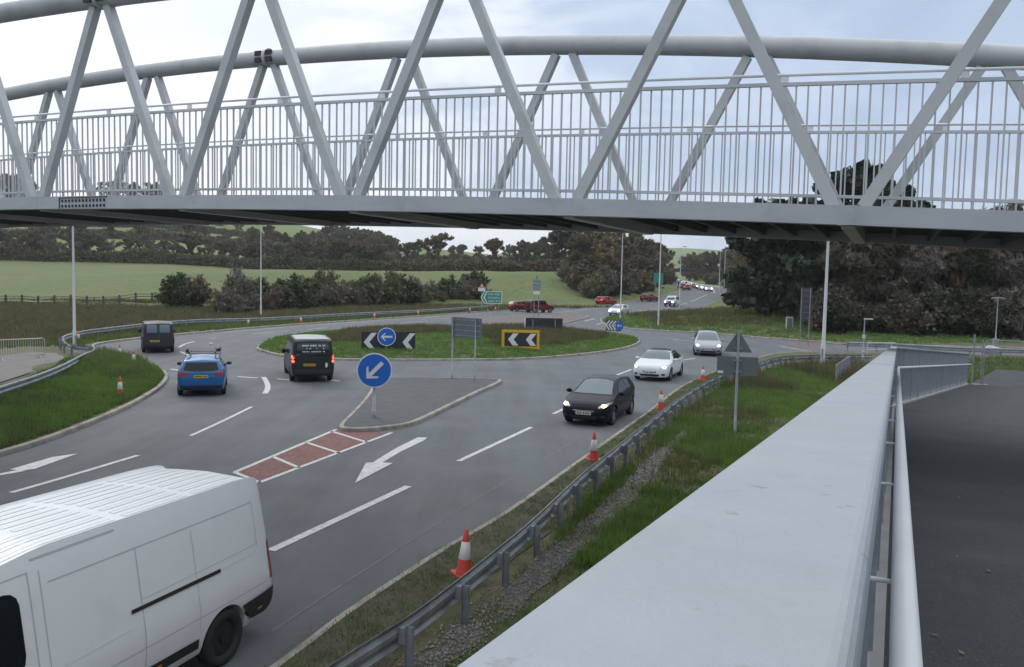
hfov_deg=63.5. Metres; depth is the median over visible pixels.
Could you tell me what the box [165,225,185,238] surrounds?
hedge
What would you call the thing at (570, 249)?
tree
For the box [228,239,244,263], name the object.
tree
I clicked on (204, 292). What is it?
shrub
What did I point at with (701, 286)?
car
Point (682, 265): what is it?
tree
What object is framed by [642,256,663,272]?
tree
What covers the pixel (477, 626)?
gravel stones
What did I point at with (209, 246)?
tree
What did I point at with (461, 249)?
tree
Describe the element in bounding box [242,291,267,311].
shrub
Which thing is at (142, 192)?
tree
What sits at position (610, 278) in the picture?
shrub
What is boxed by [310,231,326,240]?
tree
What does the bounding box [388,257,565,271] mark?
hedge
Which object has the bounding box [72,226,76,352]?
lamp column
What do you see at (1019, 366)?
verge grass
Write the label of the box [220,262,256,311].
shrub
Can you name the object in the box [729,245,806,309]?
tree
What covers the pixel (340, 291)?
shrub
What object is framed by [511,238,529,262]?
tree
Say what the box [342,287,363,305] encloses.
shrub
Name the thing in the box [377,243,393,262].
tree
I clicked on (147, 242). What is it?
tree
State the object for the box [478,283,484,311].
warning sign
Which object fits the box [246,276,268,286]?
shrub
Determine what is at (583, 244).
tree
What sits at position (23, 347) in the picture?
pedestrian barrier
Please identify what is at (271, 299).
shrub
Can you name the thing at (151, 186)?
tree
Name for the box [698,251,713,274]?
tree
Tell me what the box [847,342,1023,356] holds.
crash barrier
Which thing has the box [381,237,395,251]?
tree
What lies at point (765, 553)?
ramp parapet
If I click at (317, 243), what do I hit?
tree
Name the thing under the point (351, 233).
tree
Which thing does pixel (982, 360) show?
gate
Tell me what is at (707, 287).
car
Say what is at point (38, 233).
tree
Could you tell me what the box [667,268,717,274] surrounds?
road bridge
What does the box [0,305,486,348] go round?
bank grass
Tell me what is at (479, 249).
tree
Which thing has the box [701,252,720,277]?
tree
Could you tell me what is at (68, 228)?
tree
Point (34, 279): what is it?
ground
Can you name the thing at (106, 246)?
tree
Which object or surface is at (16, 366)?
footpath
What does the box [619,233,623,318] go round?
lamp column
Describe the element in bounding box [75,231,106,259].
tree
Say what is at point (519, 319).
splitter island
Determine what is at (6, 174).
tree
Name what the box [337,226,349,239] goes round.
tree
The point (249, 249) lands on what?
tree
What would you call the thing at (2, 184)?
tree
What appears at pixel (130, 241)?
tree
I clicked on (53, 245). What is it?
tree
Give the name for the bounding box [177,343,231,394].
car
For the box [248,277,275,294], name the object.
shrub
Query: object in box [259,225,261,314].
lamp column
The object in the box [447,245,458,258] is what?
tree
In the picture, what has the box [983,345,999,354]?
car
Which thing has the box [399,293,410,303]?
shrub
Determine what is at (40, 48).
sky
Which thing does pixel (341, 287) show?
shrub
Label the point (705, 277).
shrub
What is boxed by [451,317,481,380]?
sign
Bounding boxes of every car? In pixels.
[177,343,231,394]
[508,301,532,310]
[524,300,553,312]
[563,374,634,424]
[595,296,616,304]
[609,304,628,314]
[633,348,683,380]
[640,294,657,300]
[664,296,678,306]
[682,284,690,289]
[691,283,698,288]
[691,330,723,355]
[698,284,704,289]
[704,285,712,290]
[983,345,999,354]
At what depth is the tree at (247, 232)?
337.00 m
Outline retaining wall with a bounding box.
[867,383,968,666]
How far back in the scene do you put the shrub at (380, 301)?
120.90 m
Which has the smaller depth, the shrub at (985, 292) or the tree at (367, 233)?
the shrub at (985, 292)
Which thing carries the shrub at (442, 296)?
on the ground at (34, 279)
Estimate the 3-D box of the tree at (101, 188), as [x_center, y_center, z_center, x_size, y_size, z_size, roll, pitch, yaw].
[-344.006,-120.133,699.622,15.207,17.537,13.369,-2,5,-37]
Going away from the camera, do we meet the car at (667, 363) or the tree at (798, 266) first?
the car at (667, 363)
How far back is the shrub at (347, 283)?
123.87 m
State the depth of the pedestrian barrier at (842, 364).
41.03 m
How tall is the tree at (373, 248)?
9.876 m
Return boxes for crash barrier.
[0,304,494,395]
[327,355,871,666]
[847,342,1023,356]
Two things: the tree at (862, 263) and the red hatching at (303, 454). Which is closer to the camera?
the red hatching at (303, 454)
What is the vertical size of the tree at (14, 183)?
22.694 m
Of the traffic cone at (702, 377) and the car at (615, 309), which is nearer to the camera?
the traffic cone at (702, 377)
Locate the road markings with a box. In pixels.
[0,289,806,550]
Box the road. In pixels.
[0,283,1023,666]
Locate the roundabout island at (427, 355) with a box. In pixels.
[259,333,636,358]
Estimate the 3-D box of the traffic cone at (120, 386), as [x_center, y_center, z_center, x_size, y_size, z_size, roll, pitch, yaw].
[-14.771,1.993,31.210,0.360,0.750,0.360,2,4,10]
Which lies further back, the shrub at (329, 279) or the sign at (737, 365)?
the shrub at (329, 279)
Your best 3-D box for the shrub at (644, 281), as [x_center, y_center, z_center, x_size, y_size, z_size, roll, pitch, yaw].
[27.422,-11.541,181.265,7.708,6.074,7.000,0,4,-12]
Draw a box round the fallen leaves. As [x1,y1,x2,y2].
[905,385,1023,653]
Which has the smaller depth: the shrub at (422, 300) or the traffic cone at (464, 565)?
the traffic cone at (464, 565)
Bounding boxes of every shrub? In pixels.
[152,272,198,306]
[182,273,216,306]
[209,290,240,313]
[214,277,244,298]
[214,286,248,313]
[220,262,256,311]
[242,277,255,291]
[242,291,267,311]
[244,290,255,310]
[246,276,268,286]
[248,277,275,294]
[258,289,287,310]
[265,272,323,309]
[276,284,293,309]
[287,274,302,283]
[299,276,322,294]
[304,291,317,307]
[311,267,342,291]
[315,281,339,306]
[319,288,347,306]
[336,286,344,304]
[340,280,349,291]
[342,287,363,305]
[343,279,350,288]
[349,279,358,287]
[354,273,369,290]
[354,288,373,304]
[359,272,394,305]
[367,292,384,304]
[382,268,402,304]
[384,272,408,302]
[398,274,424,303]
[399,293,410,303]
[404,274,425,302]
[418,292,427,302]
[423,280,439,298]
[423,288,434,302]
[436,291,448,301]
[437,274,462,298]
[445,284,462,298]
[456,283,477,298]
[459,267,490,286]
[459,275,469,284]
[467,279,478,289]
[473,283,491,298]
[553,257,570,282]
[563,261,596,290]
[576,277,600,297]
[579,271,612,297]
[597,263,618,295]
[609,268,633,296]
[623,272,637,294]
[628,268,656,293]
[648,270,663,290]
[661,271,670,284]
[662,267,677,283]
[702,272,712,283]
[708,272,722,284]
[721,281,731,290]
[795,276,873,318]
[797,286,857,333]
[807,283,872,333]
[836,284,876,329]
[851,302,882,331]
[860,302,894,332]
[863,281,885,308]
[871,289,904,305]
[873,289,939,335]
[899,286,965,334]
[941,283,994,335]
[949,297,984,335]
[968,299,1018,339]
[971,285,997,332]
[979,278,1023,338]
[979,289,1023,338]
[984,285,1012,308]
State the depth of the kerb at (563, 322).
97.14 m
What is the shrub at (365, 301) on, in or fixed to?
on the ground at (34, 279)
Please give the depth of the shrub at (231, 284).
103.72 m
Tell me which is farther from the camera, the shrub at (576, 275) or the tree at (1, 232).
the tree at (1, 232)
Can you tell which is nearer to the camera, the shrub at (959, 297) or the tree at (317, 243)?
the shrub at (959, 297)
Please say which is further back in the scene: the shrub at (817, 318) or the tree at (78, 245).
the tree at (78, 245)
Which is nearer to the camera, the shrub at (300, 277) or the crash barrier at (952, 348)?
the crash barrier at (952, 348)
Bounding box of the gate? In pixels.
[971,334,1023,384]
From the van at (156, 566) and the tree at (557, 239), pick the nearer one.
the van at (156, 566)
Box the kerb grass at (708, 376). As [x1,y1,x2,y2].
[278,371,730,666]
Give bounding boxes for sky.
[0,0,1023,286]
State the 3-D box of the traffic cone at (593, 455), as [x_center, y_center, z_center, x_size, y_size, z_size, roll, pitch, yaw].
[2.170,2.980,21.922,0.360,0.750,0.360,-1,5,-31]
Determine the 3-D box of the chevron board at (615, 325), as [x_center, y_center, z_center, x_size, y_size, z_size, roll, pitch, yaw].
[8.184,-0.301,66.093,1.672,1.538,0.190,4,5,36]
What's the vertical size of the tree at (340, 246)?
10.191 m
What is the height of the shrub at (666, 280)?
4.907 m
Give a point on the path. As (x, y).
(970, 606)
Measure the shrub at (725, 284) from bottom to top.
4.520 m
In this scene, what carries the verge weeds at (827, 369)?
on the ground at (34, 279)
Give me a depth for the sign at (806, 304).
64.91 m
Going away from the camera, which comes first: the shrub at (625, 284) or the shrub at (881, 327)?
the shrub at (881, 327)
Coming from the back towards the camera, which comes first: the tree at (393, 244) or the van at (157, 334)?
the tree at (393, 244)
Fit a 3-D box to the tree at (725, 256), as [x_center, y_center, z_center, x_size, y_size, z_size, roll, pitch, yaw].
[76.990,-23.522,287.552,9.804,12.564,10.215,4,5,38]
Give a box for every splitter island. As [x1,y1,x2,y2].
[344,378,497,426]
[482,314,586,324]
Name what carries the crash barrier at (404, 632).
on the ground at (34, 279)
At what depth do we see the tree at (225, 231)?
348.49 m
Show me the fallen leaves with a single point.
(960, 651)
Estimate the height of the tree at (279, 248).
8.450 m
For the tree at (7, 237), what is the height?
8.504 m
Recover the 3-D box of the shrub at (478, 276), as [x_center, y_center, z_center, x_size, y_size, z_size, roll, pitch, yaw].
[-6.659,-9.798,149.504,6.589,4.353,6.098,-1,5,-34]
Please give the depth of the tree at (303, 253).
268.41 m
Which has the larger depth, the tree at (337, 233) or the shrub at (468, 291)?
the tree at (337, 233)
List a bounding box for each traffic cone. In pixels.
[117,376,123,393]
[450,529,471,578]
[585,432,599,460]
[655,389,663,409]
[700,365,706,380]
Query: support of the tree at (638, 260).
on the ground at (34, 279)
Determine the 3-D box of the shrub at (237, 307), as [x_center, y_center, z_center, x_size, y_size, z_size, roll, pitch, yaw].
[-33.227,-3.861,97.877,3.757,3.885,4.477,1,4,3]
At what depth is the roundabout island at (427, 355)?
50.97 m
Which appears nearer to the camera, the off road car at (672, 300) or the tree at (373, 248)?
the off road car at (672, 300)
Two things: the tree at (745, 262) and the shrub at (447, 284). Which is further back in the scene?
the tree at (745, 262)
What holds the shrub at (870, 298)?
on the ground at (34, 279)
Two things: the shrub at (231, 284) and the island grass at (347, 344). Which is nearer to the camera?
the island grass at (347, 344)
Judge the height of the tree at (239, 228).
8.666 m
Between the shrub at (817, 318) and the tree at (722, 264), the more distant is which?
the tree at (722, 264)
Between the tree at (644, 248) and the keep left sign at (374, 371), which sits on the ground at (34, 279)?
the tree at (644, 248)
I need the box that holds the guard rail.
[867,342,895,353]
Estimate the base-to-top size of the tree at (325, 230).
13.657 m
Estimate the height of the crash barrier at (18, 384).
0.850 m
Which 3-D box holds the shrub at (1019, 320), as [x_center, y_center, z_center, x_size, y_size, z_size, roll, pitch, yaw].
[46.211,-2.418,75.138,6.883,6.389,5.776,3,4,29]
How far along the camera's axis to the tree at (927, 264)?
85.22 m
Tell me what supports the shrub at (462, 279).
on the ground at (34, 279)
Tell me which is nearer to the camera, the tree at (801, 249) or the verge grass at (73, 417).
the verge grass at (73, 417)
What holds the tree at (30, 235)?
on the ground at (34, 279)
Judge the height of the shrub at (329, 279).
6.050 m
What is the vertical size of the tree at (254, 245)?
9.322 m
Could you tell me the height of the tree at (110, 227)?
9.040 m
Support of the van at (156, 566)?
on the road
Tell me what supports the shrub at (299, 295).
on the ground at (34, 279)
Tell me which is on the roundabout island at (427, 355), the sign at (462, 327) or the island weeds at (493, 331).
the island weeds at (493, 331)
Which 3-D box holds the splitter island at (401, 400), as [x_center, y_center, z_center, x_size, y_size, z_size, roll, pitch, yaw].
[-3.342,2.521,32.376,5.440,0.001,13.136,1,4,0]
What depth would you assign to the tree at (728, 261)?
263.02 m
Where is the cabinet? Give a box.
[786,316,792,329]
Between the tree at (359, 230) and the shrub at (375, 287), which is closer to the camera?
the shrub at (375, 287)
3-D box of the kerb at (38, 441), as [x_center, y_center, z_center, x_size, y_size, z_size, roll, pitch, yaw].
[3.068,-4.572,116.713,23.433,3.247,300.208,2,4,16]
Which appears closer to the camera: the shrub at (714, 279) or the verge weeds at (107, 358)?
the verge weeds at (107, 358)
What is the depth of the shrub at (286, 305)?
105.69 m
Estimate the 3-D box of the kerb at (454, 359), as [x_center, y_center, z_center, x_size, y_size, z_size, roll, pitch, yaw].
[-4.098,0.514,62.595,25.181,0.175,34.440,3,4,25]
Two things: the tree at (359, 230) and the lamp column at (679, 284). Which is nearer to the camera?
the lamp column at (679, 284)
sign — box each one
[357,353,391,417]
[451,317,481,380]
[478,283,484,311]
[481,291,501,312]
[654,273,662,299]
[717,331,757,433]
[799,288,812,345]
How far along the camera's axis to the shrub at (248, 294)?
105.22 m
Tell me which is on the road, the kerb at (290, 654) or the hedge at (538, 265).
the kerb at (290, 654)
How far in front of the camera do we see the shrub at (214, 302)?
97.25 m
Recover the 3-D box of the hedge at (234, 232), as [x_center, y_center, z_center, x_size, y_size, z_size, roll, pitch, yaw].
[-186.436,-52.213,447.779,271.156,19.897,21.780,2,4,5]
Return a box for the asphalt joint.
[272,421,603,631]
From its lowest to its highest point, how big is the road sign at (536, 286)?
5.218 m
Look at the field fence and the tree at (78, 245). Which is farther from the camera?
the tree at (78, 245)
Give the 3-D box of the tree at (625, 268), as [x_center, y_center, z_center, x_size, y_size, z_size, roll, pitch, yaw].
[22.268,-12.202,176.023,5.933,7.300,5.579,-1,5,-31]
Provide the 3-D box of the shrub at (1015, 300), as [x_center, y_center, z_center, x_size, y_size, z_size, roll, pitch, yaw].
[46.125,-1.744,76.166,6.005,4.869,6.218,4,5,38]
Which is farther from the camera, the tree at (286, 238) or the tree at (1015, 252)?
the tree at (286, 238)
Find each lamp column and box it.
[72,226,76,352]
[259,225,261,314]
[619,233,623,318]
[657,234,661,324]
[678,246,686,309]
[820,241,829,362]
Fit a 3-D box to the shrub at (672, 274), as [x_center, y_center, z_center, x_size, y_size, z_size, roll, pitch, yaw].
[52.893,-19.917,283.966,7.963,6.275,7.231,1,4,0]
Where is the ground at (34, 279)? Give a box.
[0,225,1023,666]
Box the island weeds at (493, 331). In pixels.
[319,321,609,345]
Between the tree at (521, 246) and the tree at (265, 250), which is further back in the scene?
the tree at (521, 246)
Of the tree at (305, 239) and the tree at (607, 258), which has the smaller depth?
the tree at (607, 258)
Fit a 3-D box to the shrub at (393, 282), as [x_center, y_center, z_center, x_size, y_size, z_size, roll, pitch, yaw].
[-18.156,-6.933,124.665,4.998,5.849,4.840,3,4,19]
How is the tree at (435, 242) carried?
on the ground at (34, 279)
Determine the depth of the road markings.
21.13 m
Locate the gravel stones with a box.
[394,427,689,666]
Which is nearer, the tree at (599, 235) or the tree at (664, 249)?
the tree at (599, 235)
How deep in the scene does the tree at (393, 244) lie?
369.46 m
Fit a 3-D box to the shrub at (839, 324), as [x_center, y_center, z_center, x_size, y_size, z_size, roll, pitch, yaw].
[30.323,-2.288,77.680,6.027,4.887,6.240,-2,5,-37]
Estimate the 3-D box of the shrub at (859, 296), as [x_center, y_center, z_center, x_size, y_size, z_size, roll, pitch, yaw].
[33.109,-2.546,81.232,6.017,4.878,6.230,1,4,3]
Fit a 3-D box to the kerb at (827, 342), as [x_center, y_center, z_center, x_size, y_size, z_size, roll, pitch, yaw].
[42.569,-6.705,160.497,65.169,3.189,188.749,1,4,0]
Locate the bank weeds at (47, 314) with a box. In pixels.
[0,297,614,345]
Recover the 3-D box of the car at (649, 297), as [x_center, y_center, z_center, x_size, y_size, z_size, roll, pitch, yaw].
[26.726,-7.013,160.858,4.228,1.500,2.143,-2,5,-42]
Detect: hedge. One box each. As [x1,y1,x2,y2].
[0,244,398,270]
[2,226,396,261]
[87,225,309,242]
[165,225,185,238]
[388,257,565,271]
[389,258,514,263]
[409,254,513,260]
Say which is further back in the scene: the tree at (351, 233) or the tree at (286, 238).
the tree at (351, 233)
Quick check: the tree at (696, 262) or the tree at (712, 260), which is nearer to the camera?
the tree at (712, 260)
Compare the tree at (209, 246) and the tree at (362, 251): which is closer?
the tree at (362, 251)
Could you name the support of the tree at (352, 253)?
on the ground at (34, 279)
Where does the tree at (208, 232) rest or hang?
on the ground at (34, 279)
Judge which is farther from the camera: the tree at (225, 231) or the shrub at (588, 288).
the tree at (225, 231)
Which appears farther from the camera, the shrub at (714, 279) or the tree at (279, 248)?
the shrub at (714, 279)
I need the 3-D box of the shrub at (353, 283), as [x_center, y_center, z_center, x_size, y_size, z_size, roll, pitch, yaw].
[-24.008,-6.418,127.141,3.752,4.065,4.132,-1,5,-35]
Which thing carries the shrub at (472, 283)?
on the ground at (34, 279)
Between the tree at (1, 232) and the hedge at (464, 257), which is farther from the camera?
the hedge at (464, 257)
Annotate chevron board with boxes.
[361,328,414,348]
[502,330,539,348]
[524,318,562,328]
[606,320,623,336]
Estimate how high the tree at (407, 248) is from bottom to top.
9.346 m
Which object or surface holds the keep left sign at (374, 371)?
on the splitter island at (401, 400)
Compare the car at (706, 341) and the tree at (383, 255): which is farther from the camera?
the tree at (383, 255)
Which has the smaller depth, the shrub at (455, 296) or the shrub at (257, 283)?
the shrub at (257, 283)
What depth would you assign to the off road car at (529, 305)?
115.02 m
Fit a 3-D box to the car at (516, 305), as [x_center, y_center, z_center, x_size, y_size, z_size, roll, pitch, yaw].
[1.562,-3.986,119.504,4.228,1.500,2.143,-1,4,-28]
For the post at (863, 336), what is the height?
2.785 m
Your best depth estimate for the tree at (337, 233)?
451.18 m
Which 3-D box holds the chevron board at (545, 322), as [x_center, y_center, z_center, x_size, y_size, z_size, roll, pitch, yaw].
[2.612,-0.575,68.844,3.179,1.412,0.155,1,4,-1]
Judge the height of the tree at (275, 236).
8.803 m
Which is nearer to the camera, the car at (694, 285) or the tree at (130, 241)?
the car at (694, 285)
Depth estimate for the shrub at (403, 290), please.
125.11 m
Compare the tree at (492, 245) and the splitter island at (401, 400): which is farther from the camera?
the tree at (492, 245)
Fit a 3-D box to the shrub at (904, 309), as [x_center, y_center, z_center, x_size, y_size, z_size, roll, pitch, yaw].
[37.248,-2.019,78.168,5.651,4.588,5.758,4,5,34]
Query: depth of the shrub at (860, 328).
79.08 m
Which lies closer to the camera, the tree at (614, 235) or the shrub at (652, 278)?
the shrub at (652, 278)
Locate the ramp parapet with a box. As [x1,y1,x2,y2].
[457,346,971,666]
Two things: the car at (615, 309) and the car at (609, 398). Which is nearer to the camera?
the car at (609, 398)
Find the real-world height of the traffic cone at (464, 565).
0.750 m
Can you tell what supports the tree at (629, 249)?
on the ground at (34, 279)
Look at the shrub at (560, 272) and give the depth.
174.23 m
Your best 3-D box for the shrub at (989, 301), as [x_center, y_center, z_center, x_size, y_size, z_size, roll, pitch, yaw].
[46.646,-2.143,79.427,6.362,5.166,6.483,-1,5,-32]
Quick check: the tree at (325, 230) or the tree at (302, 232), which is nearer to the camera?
the tree at (302, 232)
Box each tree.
[0,174,10,196]
[0,228,6,244]
[0,232,17,245]
[2,173,17,196]
[9,234,34,256]
[10,174,17,196]
[17,230,39,250]
[32,227,55,250]
[37,231,66,257]
[53,228,85,252]
[65,239,83,249]
[66,226,87,240]
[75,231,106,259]
[93,233,119,251]
[96,181,108,195]
[103,225,117,237]
[115,236,142,252]
[129,182,141,194]
[133,225,151,240]
[138,185,152,194]
[138,233,160,257]
[146,182,159,194]
[153,240,173,254]
[164,237,189,253]
[179,233,207,255]
[197,225,211,235]
[197,236,215,254]
[213,241,235,256]
[216,228,232,239]
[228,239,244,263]
[233,225,243,231]
[240,244,258,258]
[243,226,261,244]
[243,228,262,245]
[248,240,267,258]
[255,239,275,264]
[262,225,275,239]
[268,231,282,241]
[268,243,285,265]
[281,232,291,243]
[284,240,307,268]
[292,234,309,255]
[293,230,310,244]
[301,243,315,266]
[304,235,330,259]
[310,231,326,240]
[320,226,336,239]
[326,239,353,266]
[329,227,346,241]
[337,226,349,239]
[344,227,358,244]
[345,241,360,257]
[350,227,364,240]
[352,244,372,269]
[356,228,375,241]
[367,241,384,260]
[371,230,382,237]
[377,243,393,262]
[378,234,392,249]
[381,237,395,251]
[386,240,401,258]
[395,242,417,261]
[408,242,421,257]
[413,232,454,264]
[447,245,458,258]
[456,244,467,254]
[473,245,484,256]
[483,237,504,258]
[502,244,515,260]
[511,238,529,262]
[523,240,547,260]
[539,243,554,258]
[540,231,575,259]
[563,238,575,256]
[567,232,596,258]
[567,250,599,286]
[574,231,609,253]
[593,232,627,263]
[593,235,623,272]
[595,252,619,273]
[610,260,629,276]
[613,234,637,271]
[621,233,642,262]
[626,253,652,275]
[628,236,665,271]
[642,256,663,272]
[651,236,668,277]
[661,252,675,267]
[665,250,674,257]
[678,256,690,274]
[681,251,695,277]
[685,255,702,280]
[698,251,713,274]
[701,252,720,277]
[717,248,730,278]
[718,249,734,280]
[721,197,824,314]
[724,252,736,265]
[725,256,751,277]
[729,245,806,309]
[768,203,883,310]
[810,159,935,296]
[810,241,917,300]
[872,245,950,296]
[913,246,1003,297]
[919,246,1003,294]
[976,250,1023,295]
[983,250,1023,290]
[988,199,1023,210]
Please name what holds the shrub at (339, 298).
on the ground at (34, 279)
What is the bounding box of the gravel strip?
[414,432,685,666]
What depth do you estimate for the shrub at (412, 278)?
128.36 m
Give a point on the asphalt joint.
(286, 621)
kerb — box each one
[0,290,680,455]
[257,334,639,360]
[269,352,990,666]
[339,377,501,431]
[482,314,588,323]
[600,287,1023,348]
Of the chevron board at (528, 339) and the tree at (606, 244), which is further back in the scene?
the tree at (606, 244)
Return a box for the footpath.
[0,352,64,381]
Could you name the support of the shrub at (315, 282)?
on the ground at (34, 279)
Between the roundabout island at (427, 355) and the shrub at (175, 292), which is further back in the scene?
the shrub at (175, 292)
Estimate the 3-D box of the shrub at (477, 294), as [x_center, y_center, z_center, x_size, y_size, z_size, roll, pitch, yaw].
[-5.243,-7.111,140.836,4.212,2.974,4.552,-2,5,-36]
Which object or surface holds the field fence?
on the ground at (34, 279)
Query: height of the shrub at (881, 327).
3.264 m
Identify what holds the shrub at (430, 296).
on the ground at (34, 279)
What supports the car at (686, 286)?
on the road
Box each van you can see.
[0,465,272,666]
[138,320,175,351]
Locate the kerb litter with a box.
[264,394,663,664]
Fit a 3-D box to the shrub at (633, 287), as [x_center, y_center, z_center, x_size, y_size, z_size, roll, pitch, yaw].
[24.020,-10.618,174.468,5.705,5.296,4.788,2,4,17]
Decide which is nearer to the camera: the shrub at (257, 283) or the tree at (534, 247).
the shrub at (257, 283)
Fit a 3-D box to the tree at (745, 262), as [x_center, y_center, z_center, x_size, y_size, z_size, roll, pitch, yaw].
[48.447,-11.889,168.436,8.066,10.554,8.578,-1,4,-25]
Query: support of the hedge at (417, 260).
on the ground at (34, 279)
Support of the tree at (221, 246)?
on the ground at (34, 279)
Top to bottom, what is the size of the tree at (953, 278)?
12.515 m
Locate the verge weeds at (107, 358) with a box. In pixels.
[82,344,152,377]
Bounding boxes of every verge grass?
[0,354,163,446]
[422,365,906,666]
[549,361,919,568]
[603,306,1023,343]
[967,354,1023,383]
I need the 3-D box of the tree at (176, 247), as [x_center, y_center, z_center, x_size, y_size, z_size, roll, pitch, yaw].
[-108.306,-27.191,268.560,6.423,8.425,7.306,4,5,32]
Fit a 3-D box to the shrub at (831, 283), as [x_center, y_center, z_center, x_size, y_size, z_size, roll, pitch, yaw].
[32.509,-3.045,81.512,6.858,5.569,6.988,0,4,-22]
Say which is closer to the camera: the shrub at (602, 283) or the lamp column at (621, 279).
the lamp column at (621, 279)
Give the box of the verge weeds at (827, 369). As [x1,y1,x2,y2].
[712,351,927,391]
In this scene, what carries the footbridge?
on the ground at (34, 279)
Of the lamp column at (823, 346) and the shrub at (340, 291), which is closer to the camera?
the lamp column at (823, 346)
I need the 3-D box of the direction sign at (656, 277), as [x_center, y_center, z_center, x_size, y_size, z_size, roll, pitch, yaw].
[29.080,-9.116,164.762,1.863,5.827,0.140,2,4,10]
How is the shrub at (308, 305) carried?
on the ground at (34, 279)
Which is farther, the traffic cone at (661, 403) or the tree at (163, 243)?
the tree at (163, 243)
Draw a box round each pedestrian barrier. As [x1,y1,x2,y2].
[0,338,44,360]
[835,356,850,380]
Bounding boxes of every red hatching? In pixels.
[239,430,384,480]
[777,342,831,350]
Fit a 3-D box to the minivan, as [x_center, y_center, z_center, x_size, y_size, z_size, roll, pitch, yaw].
[-9.686,1.040,39.265,2.279,1.971,4.970,0,4,-19]
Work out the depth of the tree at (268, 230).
373.77 m
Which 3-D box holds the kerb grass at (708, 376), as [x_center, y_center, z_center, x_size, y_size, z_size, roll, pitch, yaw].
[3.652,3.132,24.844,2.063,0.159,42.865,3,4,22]
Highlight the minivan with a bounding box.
[281,334,333,380]
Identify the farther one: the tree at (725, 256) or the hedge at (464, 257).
the hedge at (464, 257)
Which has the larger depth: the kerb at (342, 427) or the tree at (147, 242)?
the tree at (147, 242)
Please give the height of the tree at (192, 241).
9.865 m
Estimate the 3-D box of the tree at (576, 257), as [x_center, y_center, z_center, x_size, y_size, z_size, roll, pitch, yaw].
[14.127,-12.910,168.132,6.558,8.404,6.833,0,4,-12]
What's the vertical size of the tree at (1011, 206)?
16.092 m
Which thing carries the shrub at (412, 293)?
on the ground at (34, 279)
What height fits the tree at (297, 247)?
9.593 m
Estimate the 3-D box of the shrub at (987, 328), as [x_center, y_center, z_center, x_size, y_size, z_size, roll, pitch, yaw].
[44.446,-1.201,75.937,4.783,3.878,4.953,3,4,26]
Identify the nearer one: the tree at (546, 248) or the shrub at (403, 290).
the shrub at (403, 290)
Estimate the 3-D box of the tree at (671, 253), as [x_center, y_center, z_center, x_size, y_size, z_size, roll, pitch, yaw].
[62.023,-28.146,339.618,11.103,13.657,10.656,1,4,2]
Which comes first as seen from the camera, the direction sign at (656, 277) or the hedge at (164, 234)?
the direction sign at (656, 277)
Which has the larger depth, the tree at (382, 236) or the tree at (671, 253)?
the tree at (382, 236)
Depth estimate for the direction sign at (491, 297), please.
110.36 m
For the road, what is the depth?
23.48 m
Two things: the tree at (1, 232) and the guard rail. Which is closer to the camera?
the guard rail
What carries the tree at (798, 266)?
on the ground at (34, 279)
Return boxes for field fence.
[0,292,211,304]
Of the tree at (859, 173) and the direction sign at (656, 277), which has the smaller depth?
the tree at (859, 173)
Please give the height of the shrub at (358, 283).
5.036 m
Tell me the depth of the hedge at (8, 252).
260.64 m
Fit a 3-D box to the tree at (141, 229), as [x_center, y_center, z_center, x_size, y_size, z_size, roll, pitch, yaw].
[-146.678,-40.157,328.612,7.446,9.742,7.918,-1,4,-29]
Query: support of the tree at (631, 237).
on the ground at (34, 279)
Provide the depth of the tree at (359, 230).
472.65 m
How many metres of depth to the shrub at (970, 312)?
77.52 m
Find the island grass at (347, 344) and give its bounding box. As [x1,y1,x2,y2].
[258,325,638,358]
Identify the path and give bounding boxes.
[883,369,1023,666]
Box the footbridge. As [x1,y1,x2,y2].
[0,0,1023,250]
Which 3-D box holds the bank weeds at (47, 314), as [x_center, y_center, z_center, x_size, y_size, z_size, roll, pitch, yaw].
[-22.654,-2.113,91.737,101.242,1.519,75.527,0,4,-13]
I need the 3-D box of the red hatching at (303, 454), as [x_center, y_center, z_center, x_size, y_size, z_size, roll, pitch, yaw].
[-5.660,3.238,22.727,1.615,0.001,6.567,2,4,18]
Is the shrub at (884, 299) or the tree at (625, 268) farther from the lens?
the tree at (625, 268)
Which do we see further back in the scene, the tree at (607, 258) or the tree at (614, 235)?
the tree at (614, 235)
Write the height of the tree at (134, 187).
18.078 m
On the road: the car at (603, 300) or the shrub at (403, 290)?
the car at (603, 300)
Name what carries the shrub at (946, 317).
on the ground at (34, 279)

